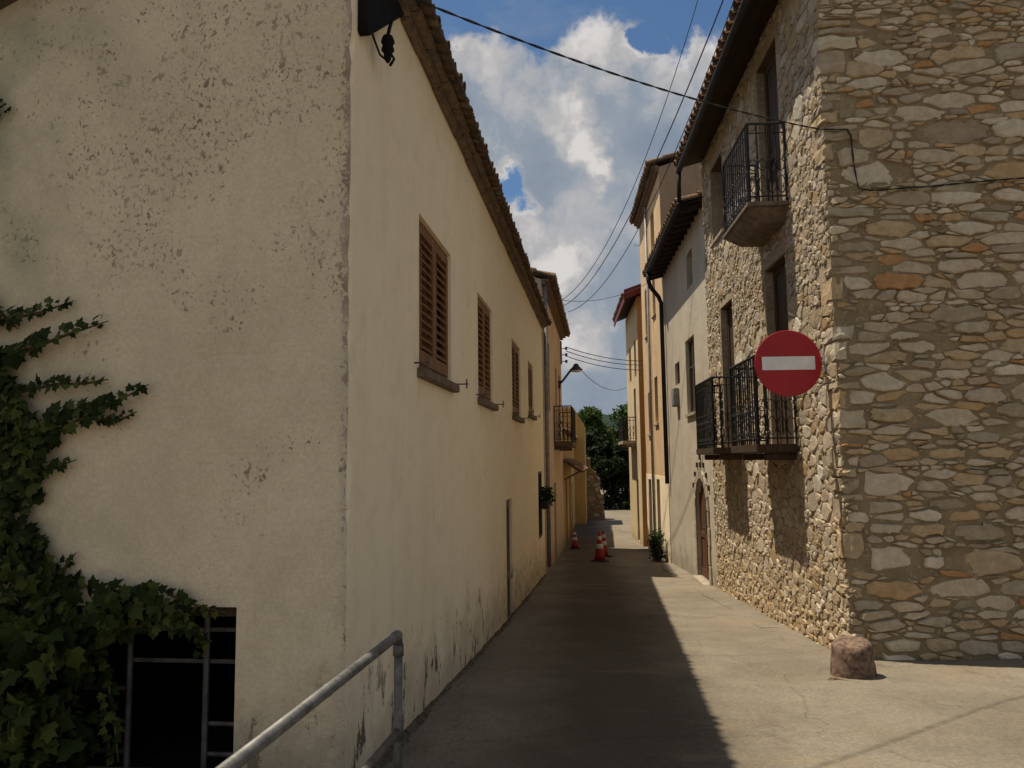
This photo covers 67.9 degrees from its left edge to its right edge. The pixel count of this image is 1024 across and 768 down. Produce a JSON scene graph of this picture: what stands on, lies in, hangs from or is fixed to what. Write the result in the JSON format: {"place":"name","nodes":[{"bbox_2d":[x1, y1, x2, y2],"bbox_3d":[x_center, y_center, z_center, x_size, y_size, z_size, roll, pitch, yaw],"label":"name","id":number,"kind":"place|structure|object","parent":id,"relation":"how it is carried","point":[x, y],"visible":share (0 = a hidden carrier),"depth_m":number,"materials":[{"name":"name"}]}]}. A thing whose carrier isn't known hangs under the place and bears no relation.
{"place":"outdoors","nodes":[
{"label":"outdoors","id":0,"kind":"place"},
{"bbox_2d":[432,0,732,416],"label":"sky","id":1,"kind":"structure","parent":0,"point":[568,141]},
{"bbox_2d":[577,412,617,429],"bbox_3d":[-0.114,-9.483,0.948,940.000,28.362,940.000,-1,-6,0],"label":"hills","id":2,"kind":"structure","parent":0,"point":[605,419],"depth_m":304.89,"materials":[{"name":"green plant"}]},
{"bbox_2d":[384,489,1023,767],"bbox_3d":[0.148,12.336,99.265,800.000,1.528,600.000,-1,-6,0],"label":"street","id":3,"kind":"structure","parent":0,"point":[629,654],"depth_m":5.93,"materials":[{"name":"concrete"}]},
{"bbox_2d":[0,0,551,767],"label":"plastered house","id":4,"kind":"structure","parent":3,"relation":"on","point":[276,244],"depth_m":4.25,"materials":[{"name":"beige paint"}]},
{"bbox_2d":[0,99,11,116],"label":"wall tuft","id":5,"kind":"object","parent":4,"relation":"attached to","point":[8,109],"visible":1,"depth_m":4.36,"materials":[{"name":"green plant"}]},
{"bbox_2d":[0,296,226,767],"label":"climbing vine","id":6,"kind":"object","parent":4,"relation":"attached to","point":[38,729],"visible":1,"depth_m":3.94,"materials":[{"name":"green plant"}]},
{"bbox_2d":[358,0,403,66],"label":"street lamp","id":7,"kind":"object","parent":4,"relation":"attached to","point":[374,16],"depth_m":4.52,"materials":[{"name":"black metal"}]},
{"bbox_2d":[414,220,467,392],"bbox_3d":[-0.606,-0.600,6.266,0.213,1.245,1.594,-1,-6,7],"label":"window","id":8,"kind":"structure","parent":4,"relation":"in","point":[434,371],"depth_m":6.21,"materials":[{"name":"brown wood"}]},
{"bbox_2d":[476,297,503,410],"bbox_3d":[-0.295,-0.340,8.905,0.213,1.245,1.494,-1,-6,7],"label":"window","id":9,"kind":"structure","parent":4,"relation":"in","point":[484,387],"depth_m":8.85,"materials":[{"name":"brown wood"}]},
{"bbox_2d":[506,499,510,615],"bbox_3d":[-0.091,2.562,10.679,0.050,1.830,0.640,-1,-6,7],"label":"door","id":10,"kind":"structure","parent":4,"relation":"in","point":[507,501],"depth_m":10.89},
{"bbox_2d":[511,342,528,422],"bbox_3d":[0.084,-0.022,12.127,0.213,1.245,1.574,-1,-6,7],"label":"window","id":11,"kind":"structure","parent":4,"relation":"in","point":[515,354],"depth_m":12.08,"materials":[{"name":"brown wood"}]},
{"bbox_2d":[528,363,539,420],"bbox_3d":[0.376,0.140,14.632,0.213,1.075,1.424,-1,-6,7],"label":"window","id":12,"kind":"structure","parent":4,"relation":"in","point":[530,415],"depth_m":14.60,"materials":[{"name":"brown wood"}]},
{"bbox_2d":[538,471,541,538],"bbox_3d":[0.576,2.570,16.225,0.056,1.400,1.000,-1,-6,7],"label":"window","id":13,"kind":"structure","parent":4,"relation":"in","point":[539,473],"depth_m":16.23,"materials":[{"name":"black metal"}]},
{"bbox_2d":[538,486,556,508],"bbox_3d":[0.738,2.407,16.215,0.423,0.479,0.724,-1,-6,7],"label":"flower box","id":14,"kind":"object","parent":4,"relation":"attached to","point":[546,500],"visible":0.98,"depth_m":16.07,"materials":[{"name":"black plant"}]},
{"bbox_2d":[215,630,403,767],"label":"handrail","id":15,"kind":"object","parent":3,"relation":"on","point":[252,748],"visible":1,"depth_m":3.06,"materials":[{"name":"metal"}]},
{"bbox_2d":[374,574,545,767],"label":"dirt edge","id":16,"kind":"object","parent":3,"relation":"on","point":[418,721],"visible":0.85,"depth_m":5.80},
{"bbox_2d":[530,267,575,573],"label":"peach house","id":17,"kind":"structure","parent":3,"relation":"on","point":[556,332],"depth_m":21.16,"materials":[{"name":"paint"}]},
{"bbox_2d":[559,389,562,423],"bbox_3d":[1.524,0.506,24.967,0.213,1.575,1.020,-1,-6,7],"label":"window","id":18,"kind":"structure","parent":17,"relation":"in","point":[560,421],"depth_m":25.16,"materials":[{"name":"brown wood"}]},
{"bbox_2d":[560,341,567,363],"bbox_3d":[1.791,-1.074,26.154,0.250,0.800,0.100,-1,-6,7],"label":"insulator rack","id":19,"kind":"object","parent":17,"relation":"attached to","point":[565,354],"visible":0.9,"depth_m":26.13,"materials":[{"name":"grey metal"}]},
{"bbox_2d":[566,351,632,364],"bbox_3d":[3.158,-0.873,25.610,2.733,0.478,0.026,0,-6,-8],"label":"crossing wire","id":20,"kind":"object","parent":19,"relation":"attached to","point":[600,360],"visible":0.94,"depth_m":25.56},
{"bbox_2d":[566,356,632,369],"bbox_3d":[3.156,-0.704,25.593,2.731,0.480,0.026,0,-6,-8],"label":"crossing wire","id":21,"kind":"object","parent":19,"relation":"attached to","point":[600,365],"visible":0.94,"depth_m":25.55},
{"bbox_2d":[566,347,636,360],"bbox_3d":[3.160,-1.009,25.624,2.734,0.475,0.026,0,-6,-8],"label":"crossing wire","id":22,"kind":"object","parent":19,"relation":"attached to","point":[601,356],"visible":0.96,"depth_m":25.58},
{"bbox_2d":[558,363,582,388],"bbox_3d":[1.855,-0.256,24.244,0.815,0.790,0.424,-1,-6,7],"label":"street lamp","id":23,"kind":"object","parent":17,"relation":"attached to","point":[575,368],"visible":0.98,"depth_m":24.21,"materials":[{"name":"black metal"}]},
{"bbox_2d":[562,284,645,301],"bbox_3d":[2.724,-2.712,22.378,2.687,0.608,0.016,0,-6,-9],"label":"crossing wire","id":24,"kind":"object","parent":17,"relation":"attached to","point":[605,298],"visible":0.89,"depth_m":22.37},
{"bbox_2d":[562,0,697,299],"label":"overhead wire","id":25,"kind":"object","parent":17,"relation":"attached to","point":[648,149],"visible":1,"depth_m":17.90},
{"bbox_2d":[568,5,732,311],"bbox_3d":[3.004,-5.882,16.210,0.019,6.094,15.142,0,-6,-10],"label":"overhead wire","id":26,"kind":"object","parent":17,"relation":"attached to","point":[665,172],"visible":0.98,"depth_m":15.45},
{"bbox_2d":[562,407,587,546],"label":"outbuilding","id":27,"kind":"structure","parent":3,"relation":"on","point":[575,467],"depth_m":36.65,"materials":[{"name":"paint"}]},
{"bbox_2d":[564,480,566,541],"bbox_3d":[1.895,4.757,27.691,0.048,2.500,2.392,-1,-6,7],"label":"door","id":28,"kind":"structure","parent":27,"relation":"in","point":[565,480],"depth_m":28.27,"materials":[{"name":"brown wood"}]},
{"bbox_2d":[568,478,569,534],"bbox_3d":[2.290,5.088,31.052,0.048,2.500,2.392,-1,-6,7],"label":"door","id":29,"kind":"structure","parent":27,"relation":"in","point":[568,478],"depth_m":31.63,"materials":[{"name":"brown wood"}]},
{"bbox_2d":[570,529,580,548],"bbox_3d":[2.082,5.141,25.211,0.323,0.638,0.323,0,-6,-6],"label":"traffic cone","id":30,"kind":"object","parent":3,"relation":"on","point":[574,543],"visible":1,"depth_m":25.13,"materials":[{"name":"red plastic"}]},
{"bbox_2d":[586,456,604,519],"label":"ruined wall","id":31,"kind":"structure","parent":3,"relation":"on","point":[595,507],"depth_m":39.72,"materials":[{"name":"stone"}]},
{"bbox_2d":[591,532,608,561],"bbox_3d":[2.383,4.422,20.660,0.399,0.788,0.399,0,-6,-11],"label":"traffic cone","id":32,"kind":"object","parent":3,"relation":"on","point":[599,555],"visible":1,"depth_m":20.56,"materials":[{"name":"red plastic"}]},
{"bbox_2d":[585,425,615,459],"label":"broadleaf tree","id":33,"kind":"object","parent":3,"relation":"on","point":[594,439],"visible":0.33,"depth_m":50.27,"materials":[{"name":"green plant"}]},
{"bbox_2d":[578,402,627,498],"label":"broadleaf tree","id":34,"kind":"object","parent":3,"relation":"on","point":[590,417],"visible":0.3,"depth_m":54.48,"materials":[{"name":"green plant"}]},
{"bbox_2d":[601,531,612,556],"bbox_3d":[2.656,4.632,22.045,0.380,0.750,0.380,3,-7,-34],"label":"traffic cone","id":35,"kind":"object","parent":3,"relation":"on","point":[603,536],"visible":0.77,"depth_m":21.97,"materials":[{"name":"red plastic"}]},
{"bbox_2d":[587,454,629,509],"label":"hedge","id":36,"kind":"object","parent":3,"relation":"on","point":[613,466],"visible":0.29,"depth_m":47.60,"materials":[{"name":"green plant"}]},
{"bbox_2d":[599,441,629,490],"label":"broadleaf tree","id":37,"kind":"object","parent":3,"relation":"on","point":[612,450],"visible":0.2,"depth_m":48.52,"materials":[{"name":"green plant"}]},
{"bbox_2d":[612,284,647,546],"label":"ochre house","id":38,"kind":"structure","parent":3,"relation":"on","point":[629,307],"depth_m":27.62,"materials":[{"name":"paint"}]},
{"bbox_2d":[647,528,666,561],"bbox_3d":[3.899,4.348,20.369,0.519,0.992,0.923,-3,-6,22],"label":"bush","id":39,"kind":"object","parent":3,"relation":"on","point":[656,546],"visible":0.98,"depth_m":20.26,"materials":[{"name":"green plant"}]},
{"bbox_2d":[629,152,702,562],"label":"tall house","id":40,"kind":"structure","parent":3,"relation":"on","point":[658,506],"depth_m":22.15,"materials":[{"name":"paint"}]},
{"bbox_2d":[642,190,717,587],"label":"grey house","id":41,"kind":"structure","parent":3,"relation":"on","point":[675,261],"depth_m":16.69,"materials":[{"name":"paint"}]},
{"bbox_2d":[671,388,679,406],"bbox_3d":[3.854,0.320,17.936,0.127,0.420,0.400,-1,-6,4],"label":"meter box","id":42,"kind":"object","parent":41,"relation":"attached to","point":[675,396],"visible":1,"depth_m":17.75,"materials":[{"name":"grey metal"}]},
{"bbox_2d":[677,363,679,383],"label":"window","id":43,"kind":"structure","parent":41,"relation":"in","point":[678,368],"depth_m":18.27,"materials":[{"name":"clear glass"}]},
{"bbox_2d":[685,337,695,417],"bbox_3d":[3.837,-0.152,16.171,0.170,1.670,1.200,-1,-6,4],"label":"window","id":44,"kind":"structure","parent":41,"relation":"in","point":[691,343],"depth_m":16.49,"materials":[{"name":"brown glass"}]},
{"bbox_2d":[699,481,709,579],"bbox_3d":[3.839,2.869,15.076,0.100,1.980,1.220,-1,-6,4],"label":"door","id":45,"kind":"structure","parent":41,"relation":"in","point":[705,565],"depth_m":15.35,"materials":[{"name":"brown wood"}]},
{"bbox_2d":[659,563,783,627],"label":"kerb","id":46,"kind":"structure","parent":3,"relation":"on","point":[759,619],"depth_m":12.20,"materials":[{"name":"concrete"}]},
{"bbox_2d":[673,0,1023,659],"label":"stone house","id":47,"kind":"structure","parent":3,"relation":"on","point":[869,485],"depth_m":7.81,"materials":[{"name":"brown stone"}]},
{"bbox_2d":[564,0,723,305],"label":"overhead wire","id":48,"kind":"object","parent":47,"relation":"attached to","point":[664,141],"visible":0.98,"depth_m":11.95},
{"bbox_2d":[710,171,723,248],"bbox_3d":[3.659,-3.188,13.186,0.300,1.420,1.050,-1,-6,4],"label":"window","id":49,"kind":"structure","parent":47,"relation":"in","point":[721,232],"depth_m":13.19,"materials":[{"name":"brown wood"}]},
{"bbox_2d":[415,0,1023,190],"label":"overhead cable","id":50,"kind":"object","parent":47,"relation":"attached to","point":[531,44],"visible":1,"depth_m":6.50,"materials":[{"name":"black rubber"}]},
{"bbox_2d":[727,305,736,445],"bbox_3d":[3.708,-0.149,12.524,0.050,2.400,0.900,-1,-6,4],"label":"balcony door","id":51,"kind":"structure","parent":47,"relation":"in","point":[729,311],"depth_m":12.90,"materials":[{"name":"brown wood"}]},
{"bbox_2d":[764,51,782,200],"bbox_3d":[3.489,-3.245,9.925,0.050,2.250,0.940,-1,-6,4],"label":"balcony door","id":52,"kind":"structure","parent":47,"relation":"in","point":[770,74],"depth_m":10.19,"materials":[{"name":"brown wood"}]},
{"bbox_2d":[773,262,793,443],"bbox_3d":[3.524,-0.408,9.661,0.050,2.350,0.940,-1,-6,4],"label":"balcony door","id":53,"kind":"structure","parent":47,"relation":"in","point":[779,275],"depth_m":9.92,"materials":[{"name":"brown wood"}]},
{"bbox_2d":[754,330,826,396],"bbox_3d":[2.924,-0.215,7.953,0.778,0.696,0.076,-1,-6,0],"label":"traffic sign","id":54,"kind":"object","parent":47,"relation":"attached to","point":[788,363],"visible":1,"depth_m":7.92,"materials":[{"name":"red metal"}]},
{"bbox_2d":[830,636,876,679],"bbox_3d":[2.953,2.458,6.601,0.421,0.475,0.382,0,-3,-34],"label":"guard stone","id":55,"kind":"object","parent":3,"relation":"on","point":[851,657],"visible":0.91,"depth_m":6.47,"materials":[{"name":"brown stone"}]},
{"bbox_2d":[829,677,847,680],"bbox_3d":[2.754,2.483,6.376,0.215,0.019,0.087,-4,-6,27],"label":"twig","id":56,"kind":"object","parent":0,"point":[831,678],"visible":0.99,"depth_m":6.40,"materials":[{"name":"brown wood"}]}
]}

